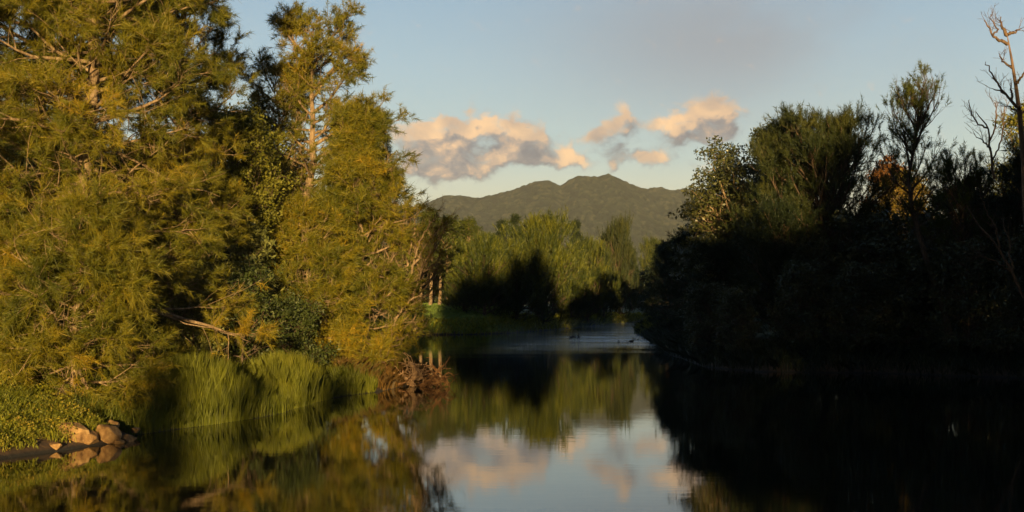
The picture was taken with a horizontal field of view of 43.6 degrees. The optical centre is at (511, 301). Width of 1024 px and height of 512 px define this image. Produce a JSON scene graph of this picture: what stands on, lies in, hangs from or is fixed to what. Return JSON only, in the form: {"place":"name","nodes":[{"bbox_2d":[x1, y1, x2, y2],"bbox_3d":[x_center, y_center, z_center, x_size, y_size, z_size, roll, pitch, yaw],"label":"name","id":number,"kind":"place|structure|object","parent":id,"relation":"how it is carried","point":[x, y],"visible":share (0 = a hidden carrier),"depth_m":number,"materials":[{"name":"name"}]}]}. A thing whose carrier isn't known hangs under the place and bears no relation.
{"place":"outdoors","nodes":[
{"label":"outdoors","id":0,"kind":"place"},
{"bbox_2d":[0,322,1023,511],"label":"river","id":1,"kind":"structure","parent":0,"point":[600,418],"depth_m":35.01,"materials":[{"name":"liquid"}]},
{"bbox_2d":[394,352,429,386],"bbox_3d":[-4.743,3.219,60.054,1.781,1.642,1.582,0,0,0],"label":"driftwood stump","id":2,"kind":"object","parent":1,"relation":"on","point":[416,375],"visible":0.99,"depth_m":59.94,"materials":[{"name":"brown wood"}]},
{"bbox_2d":[0,302,1023,458],"bbox_3d":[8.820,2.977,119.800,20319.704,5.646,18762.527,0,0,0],"label":"ground","id":3,"kind":"structure","parent":0,"point":[43,445],"depth_m":71.15,"materials":[{"name":"brown soil"}]},
{"bbox_2d":[0,208,35,372],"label":"river oak","id":4,"kind":"object","parent":3,"relation":"on","point":[3,297],"visible":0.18,"depth_m":40.83,"materials":[{"name":"green plant"}]},
{"bbox_2d":[3,148,36,231],"bbox_3d":[-24.992,-2.179,58.139,8.132,11.548,9.049,0,0,-21],"label":"dark tree","id":5,"kind":"object","parent":3,"relation":"on","point":[21,181],"depth_m":57.85,"materials":[{"name":"green plant"}]},
{"bbox_2d":[0,0,55,362],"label":"river oak","id":6,"kind":"object","parent":3,"relation":"on","point":[14,212],"visible":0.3,"depth_m":41.68,"materials":[{"name":"green plant"}]},
{"bbox_2d":[0,97,78,229],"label":"dark tree","id":7,"kind":"object","parent":3,"relation":"on","point":[13,161],"visible":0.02,"depth_m":68.47,"materials":[{"name":"green plant"}]},
{"bbox_2d":[49,442,61,449],"bbox_3d":[-12.231,3.911,34.339,0.450,0.242,0.352,0,0,44],"label":"boulder","id":8,"kind":"object","parent":3,"relation":"on","point":[55,445],"visible":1,"depth_m":34.19,"materials":[{"name":"stone"}]},
{"bbox_2d":[55,422,89,442],"bbox_3d":[-12.147,3.634,35.390,0.938,0.590,0.614,0,0,-11],"label":"boulder","id":9,"kind":"object","parent":3,"relation":"on","point":[82,434],"visible":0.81,"depth_m":35.21,"materials":[{"name":"stone"}]},
{"bbox_2d":[29,149,117,287],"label":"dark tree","id":10,"kind":"object","parent":3,"relation":"on","point":[95,163],"depth_m":85.13,"materials":[{"name":"green plant"}]},
{"bbox_2d":[0,0,165,340],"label":"river oak","id":11,"kind":"object","parent":3,"relation":"on","point":[3,160],"visible":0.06,"depth_m":49.83,"materials":[{"name":"green plant"}]},
{"bbox_2d":[0,163,181,419],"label":"river oak","id":12,"kind":"object","parent":3,"relation":"on","point":[77,224],"visible":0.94,"depth_m":39.36,"materials":[{"name":"green plant"}]},
{"bbox_2d":[84,430,98,444],"bbox_3d":[-11.718,3.836,35.542,0.432,0.514,0.540,0,0,-4],"label":"boulder","id":13,"kind":"object","parent":3,"relation":"on","point":[92,437],"visible":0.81,"depth_m":35.40,"materials":[{"name":"stone"}]},
{"bbox_2d":[0,366,183,451],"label":"ground cover","id":14,"kind":"object","parent":3,"relation":"on","point":[72,408],"visible":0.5,"depth_m":36.21,"materials":[{"name":"green plant"}]},
{"bbox_2d":[96,424,121,443],"bbox_3d":[-11.399,3.800,36.085,0.724,0.678,0.543,0,0,20],"label":"boulder","id":15,"kind":"object","parent":3,"relation":"on","point":[109,434],"visible":0.79,"depth_m":35.86,"materials":[{"name":"stone"}]},
{"bbox_2d":[106,419,119,427],"bbox_3d":[-11.651,3.622,37.246,0.418,0.374,0.409,0,0,10],"label":"boulder","id":16,"kind":"object","parent":3,"relation":"on","point":[114,423],"visible":0.39,"depth_m":37.16,"materials":[{"name":"stone"}]},
{"bbox_2d":[114,439,124,443],"bbox_3d":[-11.020,3.996,35.989,0.305,0.264,0.256,0,0,13],"label":"boulder","id":17,"kind":"object","parent":3,"relation":"on","point":[119,441],"visible":0.62,"depth_m":35.88,"materials":[{"name":"stone"}]},
{"bbox_2d":[121,434,136,441],"bbox_3d":[-11.027,3.974,36.584,0.533,0.353,0.390,0,0,5],"label":"boulder","id":18,"kind":"object","parent":3,"relation":"on","point":[127,438],"visible":0.53,"depth_m":36.51,"materials":[{"name":"stone"}]},
{"bbox_2d":[131,427,139,432],"bbox_3d":[-11.118,3.813,37.818,0.270,0.157,0.309,0,0,-25],"label":"boulder","id":19,"kind":"object","parent":3,"relation":"on","point":[135,429],"visible":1,"depth_m":37.72,"materials":[{"name":"stone"}]},
{"bbox_2d":[95,287,183,360],"bbox_3d":[-14.035,0.868,48.284,3.113,3.689,3.325,0,0,-42],"label":"shrub","id":20,"kind":"object","parent":3,"relation":"on","point":[159,322],"visible":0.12,"depth_m":47.96,"materials":[{"name":"green plant"}]},
{"bbox_2d":[0,0,285,379],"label":"river oak","id":21,"kind":"object","parent":3,"relation":"on","point":[138,35],"visible":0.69,"depth_m":44.26,"materials":[{"name":"green plant"}]},
{"bbox_2d":[97,153,217,334],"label":"dark tree","id":22,"kind":"object","parent":3,"relation":"on","point":[166,215],"visible":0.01,"depth_m":73.50,"materials":[{"name":"green plant"}]},
{"bbox_2d":[93,0,264,350],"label":"river oak","id":23,"kind":"object","parent":3,"relation":"on","point":[208,109],"visible":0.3,"depth_m":50.99,"materials":[{"name":"green plant"}]},
{"bbox_2d":[1,332,367,386],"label":"undergrowth","id":24,"kind":"object","parent":3,"relation":"on","point":[244,366],"visible":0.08,"depth_m":51.39,"materials":[{"name":"green plant"}]},
{"bbox_2d":[152,249,232,363],"bbox_3d":[-12.597,0.618,50.441,3.179,5.482,3.608,0,0,-20],"label":"shrub","id":25,"kind":"object","parent":3,"relation":"on","point":[195,341],"visible":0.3,"depth_m":49.90,"materials":[{"name":"green plant"}]},
{"bbox_2d":[155,131,235,321],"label":"dark tree","id":26,"kind":"object","parent":3,"relation":"on","point":[213,265],"depth_m":90.20,"materials":[{"name":"green plant"}]},
{"bbox_2d":[140,347,256,428],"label":"reed grass","id":27,"kind":"structure","parent":3,"relation":"on","point":[203,381],"depth_m":42.43,"materials":[{"name":"green plant"}]},
{"bbox_2d":[64,357,390,434],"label":"bank grass","id":28,"kind":"structure","parent":3,"relation":"on","point":[357,381],"depth_m":43.99,"materials":[{"name":"green plant"}]},
{"bbox_2d":[187,96,301,354],"bbox_3d":[-12.138,-3.253,57.510,5.454,11.789,5.139,0,0,0],"label":"gum tree","id":29,"kind":"object","parent":3,"relation":"on","point":[250,127],"visible":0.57,"depth_m":56.70,"materials":[{"name":"green plant"}]},
{"bbox_2d":[202,254,297,366],"bbox_3d":[-11.059,0.818,52.462,3.562,5.527,4.586,0,0,24],"label":"shrub","id":30,"kind":"object","parent":3,"relation":"on","point":[248,281],"visible":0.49,"depth_m":52.35,"materials":[{"name":"green plant"}]},
{"bbox_2d":[215,220,284,357],"bbox_3d":[-11.544,-0.271,56.016,3.211,6.852,3.400,0,0,0],"label":"shrub","id":31,"kind":"object","parent":3,"relation":"on","point":[259,241],"visible":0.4,"depth_m":55.70,"materials":[{"name":"green plant"}]},
{"bbox_2d":[214,105,297,255],"bbox_3d":[-12.546,-3.639,63.464,5.397,12.363,4.789,0,0,0],"label":"river oak","id":32,"kind":"object","parent":3,"relation":"on","point":[284,165],"visible":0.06,"depth_m":63.24,"materials":[{"name":"green plant"}]},
{"bbox_2d":[212,171,330,336],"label":"dark tree","id":33,"kind":"object","parent":3,"relation":"on","point":[300,267],"depth_m":94.58,"materials":[{"name":"green plant"}]},
{"bbox_2d":[232,45,322,209],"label":"river oak","id":34,"kind":"object","parent":3,"relation":"on","point":[258,94],"visible":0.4,"depth_m":66.27,"materials":[{"name":"green plant"}]},
{"bbox_2d":[246,142,316,274],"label":"gum tree","id":35,"kind":"object","parent":3,"relation":"on","point":[291,176],"visible":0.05,"depth_m":77.35,"materials":[{"name":"green plant"}]},
{"bbox_2d":[238,348,333,409],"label":"reed grass","id":36,"kind":"structure","parent":3,"relation":"on","point":[291,373],"depth_m":49.39,"materials":[{"name":"green plant"}]},
{"bbox_2d":[265,185,323,243],"bbox_3d":[-10.819,-2.761,61.890,3.511,6.107,1.755,0,0,-30],"label":"tree","id":37,"kind":"object","parent":3,"relation":"on","point":[283,205],"visible":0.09,"depth_m":61.81,"materials":[{"name":"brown plant"}]},
{"bbox_2d":[260,285,339,366],"bbox_3d":[-9.313,1.503,55.558,3.950,4.432,3.192,0,0,-41],"label":"shrub","id":38,"kind":"object","parent":3,"relation":"on","point":[300,321],"visible":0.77,"depth_m":54.97,"materials":[{"name":"green plant"}]},
{"bbox_2d":[256,185,375,364],"bbox_3d":[-9.337,-0.707,59.881,6.860,9.620,7.044,0,0,-36],"label":"river oak","id":39,"kind":"object","parent":3,"relation":"on","point":[299,215],"visible":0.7,"depth_m":58.78,"materials":[{"name":"green plant"}]},
{"bbox_2d":[255,0,422,328],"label":"river oak","id":40,"kind":"object","parent":3,"relation":"on","point":[289,23],"visible":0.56,"depth_m":65.78,"materials":[{"name":"green plant"}]},
{"bbox_2d":[289,86,444,369],"bbox_3d":[-7.377,-2.535,62.378,7.678,15.858,8.424,0,0,25],"label":"river oak","id":41,"kind":"object","parent":3,"relation":"on","point":[359,130],"visible":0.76,"depth_m":61.03,"materials":[{"name":"green plant"}]},
{"bbox_2d":[316,107,426,346],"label":"river oak","id":42,"kind":"object","parent":3,"relation":"on","point":[386,155],"visible":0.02,"depth_m":67.10,"materials":[{"name":"green plant"}]},
{"bbox_2d":[328,349,433,390],"bbox_3d":[-6.253,3.179,66.585,5.156,1.631,20.348,0,0,0],"label":"dry sedge","id":43,"kind":"object","parent":3,"relation":"on","point":[389,380],"visible":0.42,"depth_m":58.94,"materials":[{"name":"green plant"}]},
{"bbox_2d":[386,366,411,385],"bbox_3d":[-6.242,3.594,59.670,3.172,1.558,2.145,0,0,-29],"label":"driftwood log","id":44,"kind":"object","parent":3,"relation":"on","point":[402,383],"visible":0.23,"depth_m":59.66,"materials":[{"name":"brown wood"}]},
{"bbox_2d":[377,236,422,302],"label":"dark tree","id":45,"kind":"object","parent":3,"relation":"on","point":[395,261],"visible":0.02,"depth_m":211.91,"materials":[{"name":"green plant"}]},
{"bbox_2d":[390,248,428,302],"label":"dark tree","id":46,"kind":"object","parent":3,"relation":"on","point":[422,286],"visible":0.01,"depth_m":215.25,"materials":[{"name":"green plant"}]},
{"bbox_2d":[360,210,464,358],"bbox_3d":[-5.339,-0.700,64.208,5.668,8.218,5.730,0,0,-43],"label":"leaning oak","id":47,"kind":"object","parent":3,"relation":"on","point":[419,264],"visible":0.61,"depth_m":64.08,"materials":[{"name":"green plant"}]},
{"bbox_2d":[403,232,426,302],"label":"gum tree","id":48,"kind":"object","parent":3,"relation":"on","point":[416,273],"visible":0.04,"depth_m":191.61,"materials":[{"name":"green plant"}]},
{"bbox_2d":[318,302,524,333],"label":"pasture grass","id":49,"kind":"structure","parent":3,"relation":"on","point":[438,311],"depth_m":162.86,"materials":[{"name":"green plant"}]},
{"bbox_2d":[385,201,465,358],"bbox_3d":[-4.421,-1.144,63.597,4.084,8.387,2.073,0,0,-38],"label":"bare tree","id":50,"kind":"object","parent":3,"relation":"on","point":[412,268],"visible":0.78,"depth_m":63.60,"materials":[{"name":"brown plant"}]},
{"bbox_2d":[416,207,450,304],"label":"gum tree","id":51,"kind":"object","parent":3,"relation":"on","point":[425,216],"visible":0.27,"depth_m":186.53,"materials":[{"name":"green plant"}]},
{"bbox_2d":[424,274,445,303],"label":"dark tree","id":52,"kind":"object","parent":3,"relation":"on","point":[433,292],"visible":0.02,"depth_m":216.03,"materials":[{"name":"green plant"}]},
{"bbox_2d":[419,357,458,386],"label":"driftwood roots","id":53,"kind":"object","parent":3,"relation":"on","point":[432,380],"visible":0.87,"depth_m":59.93,"materials":[{"name":"brown wood"}]},
{"bbox_2d":[433,263,451,303],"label":"dark tree","id":54,"kind":"object","parent":3,"relation":"on","point":[442,289],"visible":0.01,"depth_m":208.75,"materials":[{"name":"green plant"}]},
{"bbox_2d":[429,229,458,304],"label":"gum tree","id":55,"kind":"object","parent":3,"relation":"on","point":[440,292],"visible":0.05,"depth_m":188.84,"materials":[{"name":"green plant"}]},
{"bbox_2d":[428,215,464,303],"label":"gum tree","id":56,"kind":"object","parent":3,"relation":"on","point":[455,227],"visible":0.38,"depth_m":185.40,"materials":[{"name":"green plant"}]},
{"bbox_2d":[436,264,475,311],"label":"river oak","id":57,"kind":"object","parent":3,"relation":"on","point":[448,300],"visible":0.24,"depth_m":171.11,"materials":[{"name":"green plant"}]},
{"bbox_2d":[445,225,470,287],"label":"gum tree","id":58,"kind":"object","parent":3,"relation":"on","point":[453,237],"visible":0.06,"depth_m":191.61,"materials":[{"name":"green plant"}]},
{"bbox_2d":[456,215,482,248],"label":"gum tree","id":59,"kind":"object","parent":3,"relation":"on","point":[467,226],"visible":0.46,"depth_m":187.56,"materials":[{"name":"green plant"}]},
{"bbox_2d":[445,230,518,315],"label":"river oak","id":60,"kind":"object","parent":3,"relation":"on","point":[486,254],"visible":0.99,"depth_m":166.05,"materials":[{"name":"green plant"}]},
{"bbox_2d":[495,218,509,241],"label":"river oak","id":61,"kind":"object","parent":3,"relation":"on","point":[500,221],"visible":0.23,"depth_m":227.56,"materials":[{"name":"green plant"}]},
{"bbox_2d":[507,213,522,239],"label":"river oak","id":62,"kind":"object","parent":3,"relation":"on","point":[515,220],"visible":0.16,"depth_m":235.26,"materials":[{"name":"green plant"}]},
{"bbox_2d":[363,311,667,334],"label":"bank grass","id":63,"kind":"structure","parent":3,"relation":"on","point":[615,318],"depth_m":167.00,"materials":[{"name":"green plant"}]},
{"bbox_2d":[488,234,556,320],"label":"river oak","id":64,"kind":"object","parent":3,"relation":"on","point":[525,260],"visible":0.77,"depth_m":168.98,"materials":[{"name":"green plant"}]},
{"bbox_2d":[490,203,588,325],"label":"river oak","id":65,"kind":"object","parent":3,"relation":"on","point":[543,230],"visible":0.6,"depth_m":177.44,"materials":[{"name":"green plant"}]},
{"bbox_2d":[547,256,596,321],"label":"river oak","id":66,"kind":"object","parent":3,"relation":"on","point":[585,303],"visible":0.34,"depth_m":197.80,"materials":[{"name":"green plant"}]},
{"bbox_2d":[566,218,584,253],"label":"river oak","id":67,"kind":"object","parent":3,"relation":"on","point":[577,225],"visible":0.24,"depth_m":237.47,"materials":[{"name":"green plant"}]},
{"bbox_2d":[565,230,618,324],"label":"river oak","id":68,"kind":"object","parent":3,"relation":"on","point":[596,254],"visible":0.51,"depth_m":204.50,"materials":[{"name":"green plant"}]},
{"bbox_2d":[590,266,624,317],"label":"river oak","id":69,"kind":"object","parent":3,"relation":"on","point":[613,301],"visible":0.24,"depth_m":224.13,"materials":[{"name":"green plant"}]},
{"bbox_2d":[597,209,640,317],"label":"river oak","id":70,"kind":"object","parent":3,"relation":"on","point":[622,255],"visible":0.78,"depth_m":241.69,"materials":[{"name":"green plant"}]},
{"bbox_2d":[620,281,638,308],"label":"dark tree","id":71,"kind":"object","parent":3,"relation":"on","point":[627,306],"visible":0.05,"depth_m":299.65,"materials":[{"name":"green plant"}]},
{"bbox_2d":[624,247,643,310],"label":"river oak","id":72,"kind":"object","parent":3,"relation":"on","point":[636,271],"visible":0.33,"depth_m":267.58,"materials":[{"name":"green plant"}]},
{"bbox_2d":[633,267,647,307],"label":"dark tree","id":73,"kind":"object","parent":3,"relation":"on","point":[641,279],"visible":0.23,"depth_m":298.71,"materials":[{"name":"green plant"}]},
{"bbox_2d":[637,260,655,306],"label":"dark tree","id":74,"kind":"object","parent":3,"relation":"on","point":[645,273],"visible":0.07,"depth_m":289.22,"materials":[{"name":"green plant"}]},
{"bbox_2d":[638,233,661,270],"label":"river oak","id":75,"kind":"object","parent":3,"relation":"on","point":[647,245],"visible":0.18,"depth_m":328.85,"materials":[{"name":"green plant"}]},
{"bbox_2d":[637,243,683,316],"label":"river oak","id":76,"kind":"object","parent":3,"relation":"on","point":[647,282],"visible":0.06,"depth_m":190.35,"materials":[{"name":"green plant"}]},
{"bbox_2d":[637,236,685,318],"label":"river oak","id":77,"kind":"object","parent":3,"relation":"on","point":[660,308],"visible":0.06,"depth_m":159.61,"materials":[{"name":"green plant"}]},
{"bbox_2d":[644,274,679,314],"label":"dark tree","id":78,"kind":"object","parent":3,"relation":"on","point":[646,275],"visible":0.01,"depth_m":204.85,"materials":[{"name":"green plant"}]},
{"bbox_2d":[638,235,690,328],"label":"river oak","id":79,"kind":"object","parent":3,"relation":"on","point":[665,253],"visible":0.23,"depth_m":132.34,"materials":[{"name":"green plant"}]},
{"bbox_2d":[648,222,717,338],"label":"river oak","id":80,"kind":"object","parent":3,"relation":"on","point":[674,290],"visible":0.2,"depth_m":106.48,"materials":[{"name":"green plant"}]},
{"bbox_2d":[680,278,745,350],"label":"shrub","id":81,"kind":"object","parent":3,"relation":"on","point":[703,296],"visible":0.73,"depth_m":83.74,"materials":[{"name":"green plant"}]},
{"bbox_2d":[666,135,791,333],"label":"fig tree","id":82,"kind":"object","parent":3,"relation":"on","point":[708,208],"visible":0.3,"depth_m":90.98,"materials":[{"name":"green plant"}]},
{"bbox_2d":[709,284,762,354],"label":"shrub","id":83,"kind":"object","parent":3,"relation":"on","point":[734,303],"visible":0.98,"depth_m":77.13,"materials":[{"name":"green plant"}]},
{"bbox_2d":[741,119,808,328],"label":"fig tree","id":84,"kind":"object","parent":3,"relation":"on","point":[756,135],"depth_m":100.63,"materials":[{"name":"green plant"}]},
{"bbox_2d":[720,100,841,335],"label":"river oak","id":85,"kind":"object","parent":3,"relation":"on","point":[770,137],"visible":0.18,"depth_m":84.98,"materials":[{"name":"green plant"}]},
{"bbox_2d":[718,179,844,340],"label":"river oak","id":86,"kind":"object","parent":3,"relation":"on","point":[756,248],"visible":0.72,"depth_m":78.87,"materials":[{"name":"green plant"}]},
{"bbox_2d":[577,315,1023,378],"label":"bank grass","id":87,"kind":"structure","parent":3,"relation":"on","point":[672,344],"depth_m":72.80,"materials":[{"name":"plant"}]},
{"bbox_2d":[764,257,840,347],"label":"shrub","id":88,"kind":"object","parent":3,"relation":"on","point":[795,284],"visible":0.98,"depth_m":75.09,"materials":[{"name":"green plant"}]},
{"bbox_2d":[743,95,913,337],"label":"river oak","id":89,"kind":"object","parent":3,"relation":"on","point":[834,144],"visible":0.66,"depth_m":80.37,"materials":[{"name":"green plant"}]},
{"bbox_2d":[859,155,906,261],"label":"rusty tree","id":90,"kind":"object","parent":3,"relation":"on","point":[885,167],"visible":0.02,"depth_m":120.43,"materials":[{"name":"brown plant"}]},
{"bbox_2d":[869,168,936,257],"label":"golden tree","id":91,"kind":"object","parent":3,"relation":"on","point":[900,190],"visible":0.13,"depth_m":111.77,"materials":[{"name":"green plant"}]},
{"bbox_2d":[864,60,957,348],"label":"open oak","id":92,"kind":"object","parent":3,"relation":"on","point":[910,139],"visible":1,"depth_m":72.81,"materials":[{"name":"green plant"}]},
{"bbox_2d":[921,141,1007,344],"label":"open oak","id":93,"kind":"object","parent":3,"relation":"on","point":[974,178],"visible":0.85,"depth_m":73.45,"materials":[{"name":"green plant"}]},
{"bbox_2d":[923,175,1017,333],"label":"river oak","id":94,"kind":"object","parent":3,"relation":"on","point":[992,236],"visible":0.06,"depth_m":79.18,"materials":[{"name":"green plant"}]},
{"bbox_2d":[939,132,1023,341],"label":"river oak","id":95,"kind":"object","parent":3,"relation":"on","point":[1011,202],"visible":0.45,"depth_m":72.60,"materials":[{"name":"green plant"}]},
{"bbox_2d":[962,88,1011,178],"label":"bare shrub","id":96,"kind":"object","parent":3,"relation":"on","point":[992,157],"visible":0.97,"depth_m":69.97,"materials":[{"name":"brown wood"}]},
{"bbox_2d":[965,186,1023,299],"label":"bare shrub","id":97,"kind":"object","parent":3,"relation":"on","point":[1010,270],"visible":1,"depth_m":66.93,"materials":[{"name":"brown wood"}]},
{"bbox_2d":[976,5,1023,222],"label":"dead tree","id":98,"kind":"object","parent":3,"relation":"on","point":[1019,110],"visible":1,"depth_m":65.88,"materials":[{"name":"brown wood"}]},
{"bbox_2d":[977,225,1023,356],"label":"shrub","id":99,"kind":"object","parent":3,"relation":"on","point":[1017,257],"visible":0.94,"depth_m":68.82,"materials":[{"name":"green plant"}]},
{"bbox_2d":[982,98,1023,198],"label":"gum tree","id":100,"kind":"object","parent":3,"relation":"on","point":[1012,119],"visible":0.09,"depth_m":100.72,"materials":[{"name":"green plant"}]},
{"bbox_2d":[987,188,1020,328],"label":"river oak","id":101,"kind":"object","parent":3,"relation":"on","point":[998,194],"visible":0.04,"depth_m":83.35,"materials":[{"name":"green plant"}]},
{"bbox_2d":[0,0,1023,211],"label":"sky","id":102,"kind":"structure","parent":0,"point":[508,95],"materials":[{"name":"blue"}]},
{"bbox_2d":[364,173,717,300],"bbox_3d":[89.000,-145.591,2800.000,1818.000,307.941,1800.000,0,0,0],"label":"mountains","id":103,"kind":"structure","parent":0,"point":[593,202],"depth_m":2768.31,"materials":[{"name":"green plant"}]}
]}

